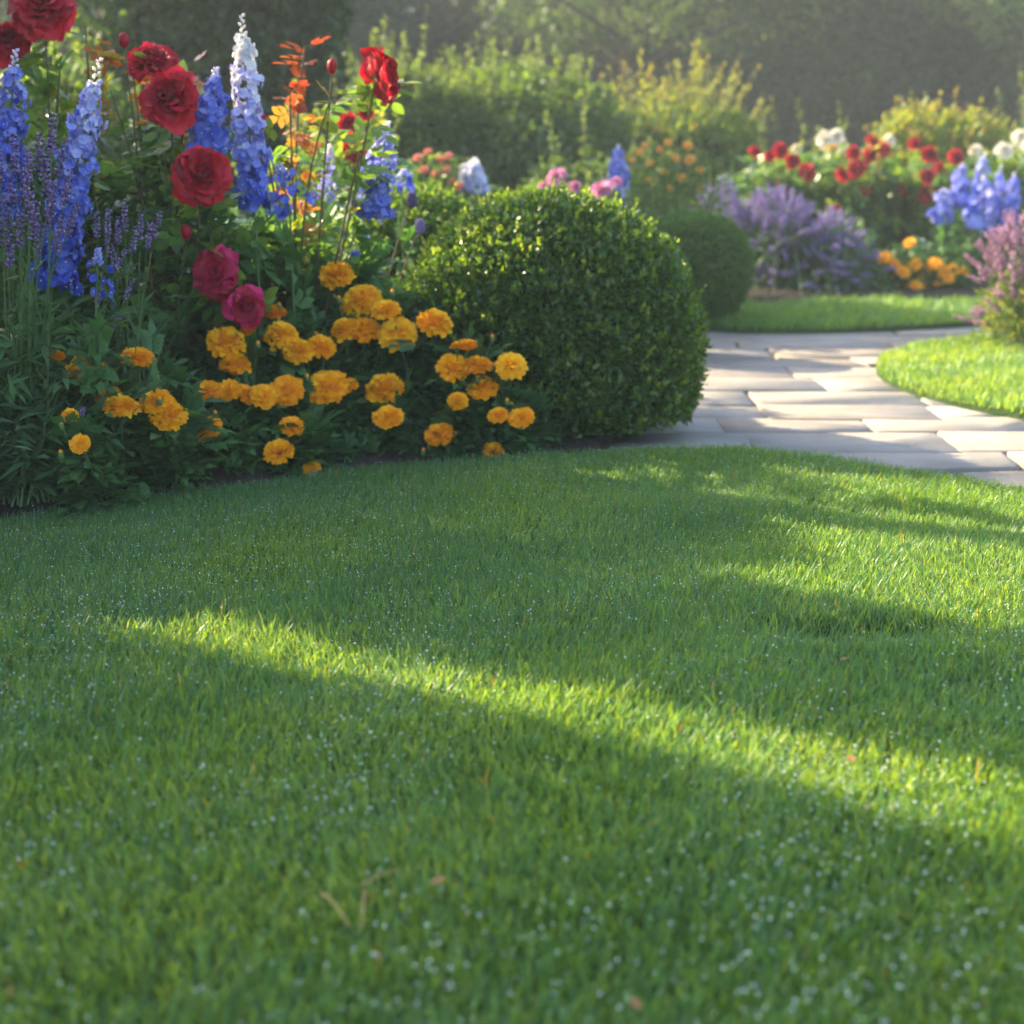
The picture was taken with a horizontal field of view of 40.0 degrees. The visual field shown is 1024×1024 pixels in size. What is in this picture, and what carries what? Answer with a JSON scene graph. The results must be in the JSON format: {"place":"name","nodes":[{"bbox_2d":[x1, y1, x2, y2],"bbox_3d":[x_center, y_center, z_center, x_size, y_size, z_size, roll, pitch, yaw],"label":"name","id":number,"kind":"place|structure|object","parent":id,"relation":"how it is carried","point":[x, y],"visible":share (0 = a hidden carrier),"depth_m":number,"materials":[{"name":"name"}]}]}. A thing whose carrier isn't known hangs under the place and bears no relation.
{"place":"outdoors","nodes":[
{"label":"outdoors","id":0,"kind":"place"},
{"bbox_2d":[0,302,708,521],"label":"soil bed","id":1,"kind":"object","parent":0,"point":[223,476],"visible":0.06,"depth_m":3.02,"materials":[{"name":"brown soil"}]},
{"bbox_2d":[0,48,46,350],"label":"delphinium","id":2,"kind":"object","parent":1,"relation":"on","point":[11,119],"visible":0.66,"depth_m":2.75,"materials":[{"name":"blue plant"}]},
{"bbox_2d":[22,58,108,397],"bbox_3d":[-0.872,-0.461,2.744,0.206,0.812,0.171,0,15,0],"label":"delphinium","id":3,"kind":"object","parent":1,"relation":"on","point":[65,278],"visible":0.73,"depth_m":2.70,"materials":[{"name":"blue plant"}]},
{"bbox_2d":[0,397,136,506],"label":"lance leaved plant","id":4,"kind":"object","parent":1,"relation":"on","point":[28,464],"visible":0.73,"depth_m":2.61,"materials":[{"name":"green plant"}]},
{"bbox_2d":[0,112,143,501],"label":"lavender","id":5,"kind":"object","parent":1,"relation":"on","point":[47,214],"visible":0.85,"depth_m":2.56,"materials":[{"name":"green plant"}]},
{"bbox_2d":[0,0,148,359],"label":"rose bush","id":6,"kind":"object","parent":1,"relation":"on","point":[29,23],"visible":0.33,"depth_m":3.06,"materials":[{"name":"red plant"}]},
{"bbox_2d":[0,304,179,503],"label":"lance leaved plant","id":7,"kind":"object","parent":1,"relation":"on","point":[39,394],"visible":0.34,"depth_m":2.63,"materials":[{"name":"green plant"}]},
{"bbox_2d":[35,399,155,519],"bbox_3d":[-0.788,-0.104,2.634,0.209,0.221,0.243,7,16,24],"label":"marigold","id":8,"kind":"object","parent":1,"relation":"on","point":[83,446],"visible":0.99,"depth_m":2.60,"materials":[{"name":"green plant"}]},
{"bbox_2d":[46,350,146,496],"bbox_3d":[-0.811,-0.183,2.773,0.228,0.292,0.212,-11,18,-36],"label":"marigold","id":9,"kind":"object","parent":1,"relation":"on","point":[59,356],"visible":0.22,"depth_m":2.70,"materials":[{"name":"green plant"}]},
{"bbox_2d":[50,247,143,489],"bbox_3d":[-0.781,-0.258,2.641,0.166,0.471,0.142,-7,16,-26],"label":"delphinium","id":10,"kind":"object","parent":1,"relation":"on","point":[92,377],"visible":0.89,"depth_m":2.61,"materials":[{"name":"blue plant"}]},
{"bbox_2d":[0,27,196,307],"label":"shrub","id":11,"kind":"object","parent":1,"relation":"on","point":[74,76],"visible":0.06,"depth_m":5.42,"materials":[{"name":"green plant"}]},
{"bbox_2d":[0,262,210,385],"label":"lance leaved plant","id":12,"kind":"object","parent":1,"relation":"on","point":[59,310],"visible":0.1,"depth_m":2.98,"materials":[{"name":"green plant"}]},
{"bbox_2d":[39,202,228,480],"bbox_3d":[-0.805,-0.217,2.846,0.458,0.805,0.411,0,15,0],"label":"lavender","id":13,"kind":"object","parent":1,"relation":"on","point":[113,264],"visible":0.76,"depth_m":2.73,"materials":[{"name":"green plant"}]},
{"bbox_2d":[91,386,182,499],"bbox_3d":[-0.740,-0.132,2.741,0.216,0.242,0.252,0,15,0],"label":"marigold","id":14,"kind":"object","parent":1,"relation":"on","point":[120,407],"visible":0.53,"depth_m":2.68,"materials":[{"name":"green plant"}]},
{"bbox_2d":[24,32,297,391],"bbox_3d":[-0.784,-0.597,3.141,0.615,0.890,0.468,6,16,23],"label":"rose bush","id":15,"kind":"object","parent":1,"relation":"on","point":[167,105],"visible":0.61,"depth_m":3.03,"materials":[{"name":"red plant"}]},
{"bbox_2d":[55,347,266,438],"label":"leafy plant","id":16,"kind":"object","parent":1,"relation":"on","point":[263,433],"visible":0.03,"depth_m":3.04,"materials":[{"name":"green plant"}]},
{"bbox_2d":[119,317,208,470],"bbox_3d":[-0.731,-0.205,2.841,0.228,0.363,0.230,0,15,0],"label":"marigold","id":17,"kind":"object","parent":1,"relation":"on","point":[147,348],"visible":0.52,"depth_m":2.81,"materials":[{"name":"green plant"}]},
{"bbox_2d":[121,378,242,501],"bbox_3d":[-0.665,-0.121,2.779,0.210,0.282,0.244,10,18,34],"label":"marigold","id":18,"kind":"object","parent":1,"relation":"on","point":[164,410],"visible":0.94,"depth_m":2.73,"materials":[{"name":"green plant"}]},
{"bbox_2d":[175,67,243,381],"bbox_3d":[-0.648,-0.534,3.027,0.172,0.808,0.165,0,15,0],"label":"delphinium","id":19,"kind":"object","parent":1,"relation":"on","point":[208,130],"visible":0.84,"depth_m":2.93,"materials":[{"name":"blue plant"}]},
{"bbox_2d":[180,404,271,474],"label":"marigold","id":20,"kind":"object","parent":1,"relation":"on","point":[237,448],"visible":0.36,"depth_m":2.89,"materials":[{"name":"green plant"}]},
{"bbox_2d":[118,207,342,363],"bbox_3d":[-0.661,-0.449,3.259,0.531,0.534,0.483,9,17,31],"label":"rose bush","id":21,"kind":"object","parent":1,"relation":"on","point":[218,278],"visible":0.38,"depth_m":2.98,"materials":[{"name":"green plant"}]},
{"bbox_2d":[193,370,287,441],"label":"marigold","id":22,"kind":"object","parent":1,"relation":"on","point":[262,397],"visible":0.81,"depth_m":2.97,"materials":[{"name":"orange plant"}]},
{"bbox_2d":[205,326,290,431],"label":"marigold","id":23,"kind":"object","parent":1,"relation":"on","point":[228,343],"visible":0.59,"depth_m":2.99,"materials":[{"name":"orange plant"}]},
{"bbox_2d":[165,323,336,412],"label":"leafy plant","id":24,"kind":"object","parent":1,"relation":"on","point":[252,353],"visible":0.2,"depth_m":3.06,"materials":[{"name":"green plant"}]},
{"bbox_2d":[227,13,289,412],"bbox_3d":[-0.551,-0.597,3.049,0.157,0.917,0.143,4,15,16],"label":"delphinium","id":25,"kind":"object","parent":1,"relation":"on","point":[252,180],"visible":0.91,"depth_m":2.99,"materials":[{"name":"blue plant"}]},
{"bbox_2d":[204,430,321,472],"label":"leafy plant","id":26,"kind":"object","parent":1,"relation":"on","point":[259,448],"visible":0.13,"depth_m":2.93,"materials":[{"name":"green plant"}]},
{"bbox_2d":[251,302,308,409],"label":"marigold","id":27,"kind":"object","parent":1,"relation":"on","point":[284,334],"visible":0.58,"depth_m":3.06,"materials":[{"name":"orange plant"}]},
{"bbox_2d":[265,163,325,374],"bbox_3d":[-0.484,-0.464,3.140,0.138,0.614,0.172,-6,16,-21],"label":"delphinium","id":28,"kind":"object","parent":1,"relation":"on","point":[289,255],"visible":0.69,"depth_m":3.09,"materials":[{"name":"blue plant"}]},
{"bbox_2d":[256,400,360,479],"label":"marigold","id":29,"kind":"object","parent":1,"relation":"on","point":[312,426],"visible":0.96,"depth_m":2.94,"materials":[{"name":"green plant"}]},
{"bbox_2d":[258,303,376,419],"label":"leafy plant","id":30,"kind":"object","parent":1,"relation":"on","point":[311,319],"visible":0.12,"depth_m":3.16,"materials":[{"name":"green plant"}]},
{"bbox_2d":[231,56,404,261],"bbox_3d":[-0.662,-1.107,5.085,0.702,1.050,0.569,0,15,0],"label":"shrub","id":31,"kind":"object","parent":1,"relation":"on","point":[321,136],"visible":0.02,"depth_m":5.02,"materials":[{"name":"green plant"}]},
{"bbox_2d":[257,424,380,464],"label":"leafy plant","id":32,"kind":"object","parent":1,"relation":"on","point":[350,445],"visible":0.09,"depth_m":3.02,"materials":[{"name":"green plant"}]},
{"bbox_2d":[269,370,370,440],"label":"marigold","id":33,"kind":"object","parent":1,"relation":"on","point":[334,386],"visible":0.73,"depth_m":3.06,"materials":[{"name":"orange plant"}]},
{"bbox_2d":[275,333,366,420],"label":"marigold","id":34,"kind":"object","parent":1,"relation":"on","point":[318,346],"visible":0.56,"depth_m":3.09,"materials":[{"name":"orange plant"}]},
{"bbox_2d":[297,143,347,312],"bbox_3d":[-0.444,-0.550,3.384,0.159,0.655,0.157,0,15,0],"label":"delphinium","id":35,"kind":"object","parent":1,"relation":"on","point":[330,167],"visible":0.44,"depth_m":3.31,"materials":[{"name":"blue plant"}]},
{"bbox_2d":[229,105,426,252],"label":"rose bush","id":36,"kind":"object","parent":1,"relation":"on","point":[345,121],"visible":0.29,"depth_m":4.14,"materials":[{"name":"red plant"}]},
{"bbox_2d":[252,36,422,357],"bbox_3d":[-0.472,-0.633,3.288,0.597,0.902,0.524,0,15,0],"label":"rose bush","id":37,"kind":"object","parent":1,"relation":"on","point":[378,74],"visible":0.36,"depth_m":3.14,"materials":[{"name":"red plant"}]},
{"bbox_2d":[263,419,431,456],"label":"leafy plant","id":38,"kind":"object","parent":1,"relation":"on","point":[363,436],"visible":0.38,"depth_m":3.08,"materials":[{"name":"green plant"}]},
{"bbox_2d":[314,316,394,421],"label":"marigold","id":39,"kind":"object","parent":1,"relation":"on","point":[364,330],"visible":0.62,"depth_m":3.15,"materials":[{"name":"orange plant"}]},
{"bbox_2d":[318,261,414,404],"bbox_3d":[-0.332,-0.373,3.243,0.224,0.409,0.252,0,15,0],"label":"marigold","id":40,"kind":"object","parent":1,"relation":"on","point":[366,299],"visible":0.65,"depth_m":3.17,"materials":[{"name":"orange plant"}]},
{"bbox_2d":[350,121,402,357],"bbox_3d":[-0.328,-0.546,3.278,0.162,0.703,0.151,-4,15,-15],"label":"delphinium","id":41,"kind":"object","parent":1,"relation":"on","point":[376,201],"visible":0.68,"depth_m":3.21,"materials":[{"name":"blue plant"}]},
{"bbox_2d":[325,291,433,410],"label":"leafy plant","id":42,"kind":"object","parent":1,"relation":"on","point":[363,360],"visible":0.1,"depth_m":3.19,"materials":[{"name":"green plant"}]},
{"bbox_2d":[355,366,429,452],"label":"marigold","id":43,"kind":"object","parent":1,"relation":"on","point":[391,403],"visible":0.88,"depth_m":3.10,"materials":[{"name":"orange plant"}]},
{"bbox_2d":[319,181,474,285],"bbox_3d":[-0.281,-0.623,3.920,0.556,0.588,0.533,0,15,0],"label":"boxwood ball","id":44,"kind":"object","parent":1,"relation":"on","point":[444,205],"visible":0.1,"depth_m":3.75,"materials":[{"name":"green plant"}]},
{"bbox_2d":[380,169,424,284],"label":"delphinium","id":45,"kind":"object","parent":1,"relation":"on","point":[407,241],"visible":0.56,"depth_m":3.62,"materials":[{"name":"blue plant"}]},
{"bbox_2d":[376,308,461,416],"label":"marigold","id":46,"kind":"object","parent":1,"relation":"on","point":[433,322],"visible":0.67,"depth_m":3.13,"materials":[{"name":"orange plant"}]},
{"bbox_2d":[402,388,478,458],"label":"marigold","id":47,"kind":"object","parent":1,"relation":"on","point":[437,432],"visible":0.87,"depth_m":3.08,"materials":[{"name":"green plant"}]},
{"bbox_2d":[390,148,502,204],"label":"coral flower clump","id":48,"kind":"object","parent":1,"relation":"on","point":[438,159],"visible":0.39,"depth_m":5.20,"materials":[{"name":"pink plant"}]},
{"bbox_2d":[386,282,517,413],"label":"leafy plant","id":49,"kind":"object","parent":1,"relation":"on","point":[417,312],"visible":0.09,"depth_m":3.22,"materials":[{"name":"green plant"}]},
{"bbox_2d":[420,321,512,455],"bbox_3d":[-0.106,-0.263,3.155,0.224,0.337,0.230,0,15,0],"label":"marigold","id":50,"kind":"object","parent":1,"relation":"on","point":[468,345],"visible":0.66,"depth_m":3.10,"materials":[{"name":"green plant"}]},
{"bbox_2d":[424,353,518,454],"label":"marigold","id":51,"kind":"object","parent":1,"relation":"on","point":[449,367],"visible":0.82,"depth_m":3.07,"materials":[{"name":"orange plant"}]},
{"bbox_2d":[458,157,490,205],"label":"delphinium","id":52,"kind":"object","parent":1,"relation":"on","point":[466,172],"visible":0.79,"depth_m":5.22,"materials":[{"name":"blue plant"}]},
{"bbox_2d":[453,384,540,458],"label":"marigold","id":53,"kind":"object","parent":1,"relation":"on","point":[494,447],"visible":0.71,"depth_m":3.08,"materials":[{"name":"green plant"}]},
{"bbox_2d":[469,351,564,454],"bbox_3d":[-0.001,-0.224,3.129,0.219,0.269,0.216,-8,17,-29],"label":"marigold","id":54,"kind":"object","parent":1,"relation":"on","point":[510,366],"visible":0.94,"depth_m":3.08,"materials":[{"name":"green plant"}]},
{"bbox_2d":[396,175,712,441],"bbox_3d":[0.094,-0.425,3.448,0.798,0.780,0.680,0,15,0],"label":"boxwood ball","id":55,"kind":"object","parent":1,"relation":"on","point":[605,318],"visible":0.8,"depth_m":3.21,"materials":[{"name":"green plant"}]},
{"bbox_2d":[565,176,659,230],"bbox_3d":[0.316,-0.977,5.299,0.539,0.567,0.365,0,15,0],"label":"peony","id":56,"kind":"object","parent":1,"relation":"on","point":[603,188],"visible":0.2,"depth_m":5.18,"materials":[{"name":"pink plant"}]},
{"bbox_2d":[0,440,1023,1023],"bbox_3d":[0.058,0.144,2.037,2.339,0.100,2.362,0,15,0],"label":"grass","id":57,"kind":"structure","parent":0,"point":[616,656],"depth_m":1.61,"materials":[{"name":"green plant"}]},
{"bbox_2d":[0,442,1023,1023],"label":"dew","id":58,"kind":"object","parent":57,"relation":"on","point":[504,738],"visible":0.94,"depth_m":1.57,"materials":[{"name":"white"}]},
{"bbox_2d":[129,254,1015,303],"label":"border soil","id":59,"kind":"structure","parent":0,"point":[793,292],"depth_m":6.39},
{"bbox_2d":[62,0,358,278],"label":"broadleaf shrub","id":60,"kind":"object","parent":59,"relation":"on","point":[187,31],"visible":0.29,"depth_m":6.27,"materials":[{"name":"green plant"}]},
{"bbox_2d":[327,7,486,193],"bbox_3d":[-0.668,-2.076,7.938,1.159,1.468,0.960,0,15,0],"label":"shrub","id":61,"kind":"object","parent":59,"relation":"on","point":[417,131],"visible":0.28,"depth_m":7.70,"materials":[{"name":"green plant"}]},
{"bbox_2d":[399,27,682,206],"bbox_3d":[-0.034,-2.128,8.304,2.100,1.384,1.659,0,15,0],"label":"shrub","id":62,"kind":"object","parent":59,"relation":"on","point":[510,104],"visible":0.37,"depth_m":7.87,"materials":[{"name":"green plant"}]},
{"bbox_2d":[515,81,680,229],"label":"shrub","id":63,"kind":"object","parent":59,"relation":"on","point":[585,171],"visible":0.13,"depth_m":7.32,"materials":[{"name":"green plant"}]},
{"bbox_2d":[587,29,771,211],"bbox_3d":[0.989,-2.250,8.717,1.308,1.417,1.077,0,15,0],"label":"shrub","id":64,"kind":"object","parent":59,"relation":"on","point":[696,122],"visible":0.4,"depth_m":8.47,"materials":[{"name":"green plant"}]},
{"bbox_2d":[624,139,735,221],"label":"yellow flower clump","id":65,"kind":"object","parent":59,"relation":"on","point":[682,178],"visible":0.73,"depth_m":5.88,"materials":[{"name":"green plant"}]},
{"bbox_2d":[688,173,770,291],"bbox_3d":[1.062,-1.199,6.792,0.828,0.857,0.764,-14,20,-43],"label":"catmint","id":66,"kind":"object","parent":59,"relation":"on","point":[731,198],"visible":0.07,"depth_m":6.65,"materials":[{"name":"purple plant"}]},
{"bbox_2d":[692,141,864,236],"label":"rose bush","id":67,"kind":"object","parent":59,"relation":"on","point":[770,161],"visible":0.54,"depth_m":7.12,"materials":[{"name":"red plant"}]},
{"bbox_2d":[724,95,862,185],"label":"shrub","id":68,"kind":"object","parent":59,"relation":"on","point":[814,147],"visible":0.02,"depth_m":8.40,"materials":[{"name":"green plant"}]},
{"bbox_2d":[721,182,891,294],"bbox_3d":[1.193,-1.212,6.669,1.142,0.697,1.173,0,15,0],"label":"catmint","id":69,"kind":"object","parent":59,"relation":"on","point":[792,218],"visible":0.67,"depth_m":6.49,"materials":[{"name":"purple plant"}]},
{"bbox_2d":[742,128,906,207],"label":"rose bush","id":70,"kind":"object","parent":59,"relation":"on","point":[833,142],"visible":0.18,"depth_m":7.30,"materials":[{"name":"white plant"}]},
{"bbox_2d":[761,206,925,300],"bbox_3d":[1.492,-1.067,6.586,0.821,0.731,0.894,0,15,0],"label":"catmint","id":71,"kind":"object","parent":59,"relation":"on","point":[851,259],"visible":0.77,"depth_m":6.43,"materials":[{"name":"purple plant"}]},
{"bbox_2d":[770,134,935,259],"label":"rose bush","id":72,"kind":"object","parent":59,"relation":"on","point":[853,174],"visible":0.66,"depth_m":7.09,"materials":[{"name":"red plant"}]},
{"bbox_2d":[856,251,921,286],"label":"marigold","id":73,"kind":"object","parent":59,"relation":"on","point":[901,271],"visible":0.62,"depth_m":6.50,"materials":[{"name":"orange plant"}]},
{"bbox_2d":[873,234,951,288],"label":"marigold","id":74,"kind":"object","parent":59,"relation":"on","point":[915,263],"visible":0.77,"depth_m":6.51,"materials":[{"name":"green plant"}]},
{"bbox_2d":[846,136,1020,259],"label":"rose bush","id":75,"kind":"object","parent":59,"relation":"on","point":[927,181],"visible":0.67,"depth_m":7.14,"materials":[{"name":"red plant"}]},
{"bbox_2d":[862,85,1022,246],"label":"shrub","id":76,"kind":"object","parent":59,"relation":"on","point":[944,132],"visible":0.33,"depth_m":7.94,"materials":[{"name":"green plant"}]},
{"bbox_2d":[926,188,960,260],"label":"delphinium","id":77,"kind":"object","parent":59,"relation":"on","point":[941,214],"visible":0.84,"depth_m":6.60,"materials":[{"name":"blue plant"}]},
{"bbox_2d":[910,257,980,287],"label":"marigold","id":78,"kind":"object","parent":59,"relation":"on","point":[950,275],"visible":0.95,"depth_m":6.51,"materials":[{"name":"orange plant"}]},
{"bbox_2d":[943,163,977,260],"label":"delphinium","id":79,"kind":"object","parent":59,"relation":"on","point":[959,193],"visible":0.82,"depth_m":6.68,"materials":[{"name":"blue plant"}]},
{"bbox_2d":[951,151,993,282],"bbox_3d":[2.165,-1.378,6.624,0.158,0.619,0.181,-10,18,-33],"label":"delphinium","id":80,"kind":"object","parent":59,"relation":"on","point":[970,212],"visible":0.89,"depth_m":6.59,"materials":[{"name":"blue plant"}]},
{"bbox_2d":[950,126,1023,265],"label":"rose bush","id":81,"kind":"object","parent":59,"relation":"on","point":[1007,155],"visible":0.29,"depth_m":7.31,"materials":[{"name":"white plant"}]},
{"bbox_2d":[974,164,1005,280],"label":"delphinium","id":82,"kind":"object","parent":59,"relation":"on","point":[991,213],"visible":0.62,"depth_m":6.69,"materials":[{"name":"blue plant"}]},
{"bbox_2d":[986,172,1022,272],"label":"delphinium","id":83,"kind":"object","parent":59,"relation":"on","point":[1012,198],"visible":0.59,"depth_m":6.58,"materials":[{"name":"blue plant"}]},
{"bbox_2d":[607,144,630,208],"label":"delphinium","id":84,"kind":"object","parent":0,"point":[618,166],"visible":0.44,"depth_m":5.42,"materials":[{"name":"blue plant"}]},
{"bbox_2d":[607,301,1023,488],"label":"path","id":85,"kind":"structure","parent":0,"point":[828,393],"depth_m":3.72,"materials":[{"name":"stone"}]},
{"bbox_2d":[709,307,1000,334],"bbox_3d":[2.004,-0.801,5.825,2.726,0.074,0.750,-3,15,-12],"label":"lawn strip","id":86,"kind":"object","parent":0,"point":[759,331],"visible":0.1,"depth_m":5.30,"materials":[{"name":"grass"}]},
{"bbox_2d":[652,208,755,320],"bbox_3d":[0.697,-0.940,5.440,0.482,0.464,0.472,0,15,0],"label":"boxwood ball","id":87,"kind":"object","parent":86,"relation":"on","point":[721,261],"visible":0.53,"depth_m":5.28,"materials":[{"name":"green plant"}]},
{"bbox_2d":[704,292,1012,330],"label":"grass","id":88,"kind":"structure","parent":0,"point":[864,312],"depth_m":5.54,"materials":[{"name":"green plant"}]},
{"bbox_2d":[873,329,1023,414],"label":"grass","id":89,"kind":"structure","parent":0,"point":[996,373],"depth_m":4.26,"materials":[{"name":"green plant"}]},
{"bbox_2d":[876,344,1023,420],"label":"lawn island","id":90,"kind":"structure","parent":0,"point":[1002,412],"depth_m":3.82,"materials":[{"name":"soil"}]},
{"bbox_2d":[953,208,1023,347],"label":"pink salvia","id":91,"kind":"object","parent":90,"relation":"on","point":[1001,299],"visible":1,"depth_m":4.70,"materials":[{"name":"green plant"}]},
{"label":"ground","id":92,"kind":"structure","parent":0,"visible":0},
{"bbox_2d":[355,0,545,69],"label":"woodland shrub","id":93,"kind":"object","parent":92,"relation":"on","point":[455,38],"visible":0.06,"depth_m":20.41,"materials":[{"name":"green plant"}]},
{"bbox_2d":[300,0,606,104],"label":"broadleaf tree","id":94,"kind":"object","parent":92,"relation":"on","point":[370,14],"visible":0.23,"depth_m":18.79,"materials":[{"name":"green plant"}]},
{"bbox_2d":[507,6,739,102],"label":"woodland shrub","id":95,"kind":"object","parent":92,"relation":"on","point":[605,80],"visible":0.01,"depth_m":19.79,"materials":[{"name":"green plant"}]},
{"bbox_2d":[433,0,847,132],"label":"broadleaf tree","id":96,"kind":"object","parent":92,"relation":"on","point":[615,67],"visible":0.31,"depth_m":16.38,"materials":[{"name":"green plant"}]},
{"bbox_2d":[474,0,862,111],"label":"broadleaf tree","id":97,"kind":"object","parent":92,"relation":"on","point":[625,13],"visible":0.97,"depth_m":13.97,"materials":[{"name":"green plant"}]},
{"bbox_2d":[677,1,871,160],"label":"woodland shrub","id":98,"kind":"object","parent":92,"relation":"on","point":[809,108],"visible":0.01,"depth_m":20.55,"materials":[{"name":"green plant"}]},
{"bbox_2d":[598,0,1023,153],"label":"broadleaf tree","id":99,"kind":"object","parent":92,"relation":"on","point":[859,72],"visible":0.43,"depth_m":17.95,"materials":[{"name":"green plant"}]},
{"bbox_2d":[772,0,1023,150],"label":"broadleaf tree","id":100,"kind":"object","parent":92,"relation":"on","point":[1004,78],"visible":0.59,"depth_m":17.66,"materials":[{"name":"green plant"}]},
{"bbox_2d":[819,2,1022,160],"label":"woodland shrub","id":101,"kind":"object","parent":92,"relation":"on","point":[995,56],"visible":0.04,"depth_m":19.87,"materials":[{"name":"green plant"}]},
{"bbox_2d":[852,0,1023,132],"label":"broadleaf tree","id":102,"kind":"object","parent":92,"relation":"on","point":[1016,30],"visible":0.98,"depth_m":14.65,"materials":[{"name":"green plant"}]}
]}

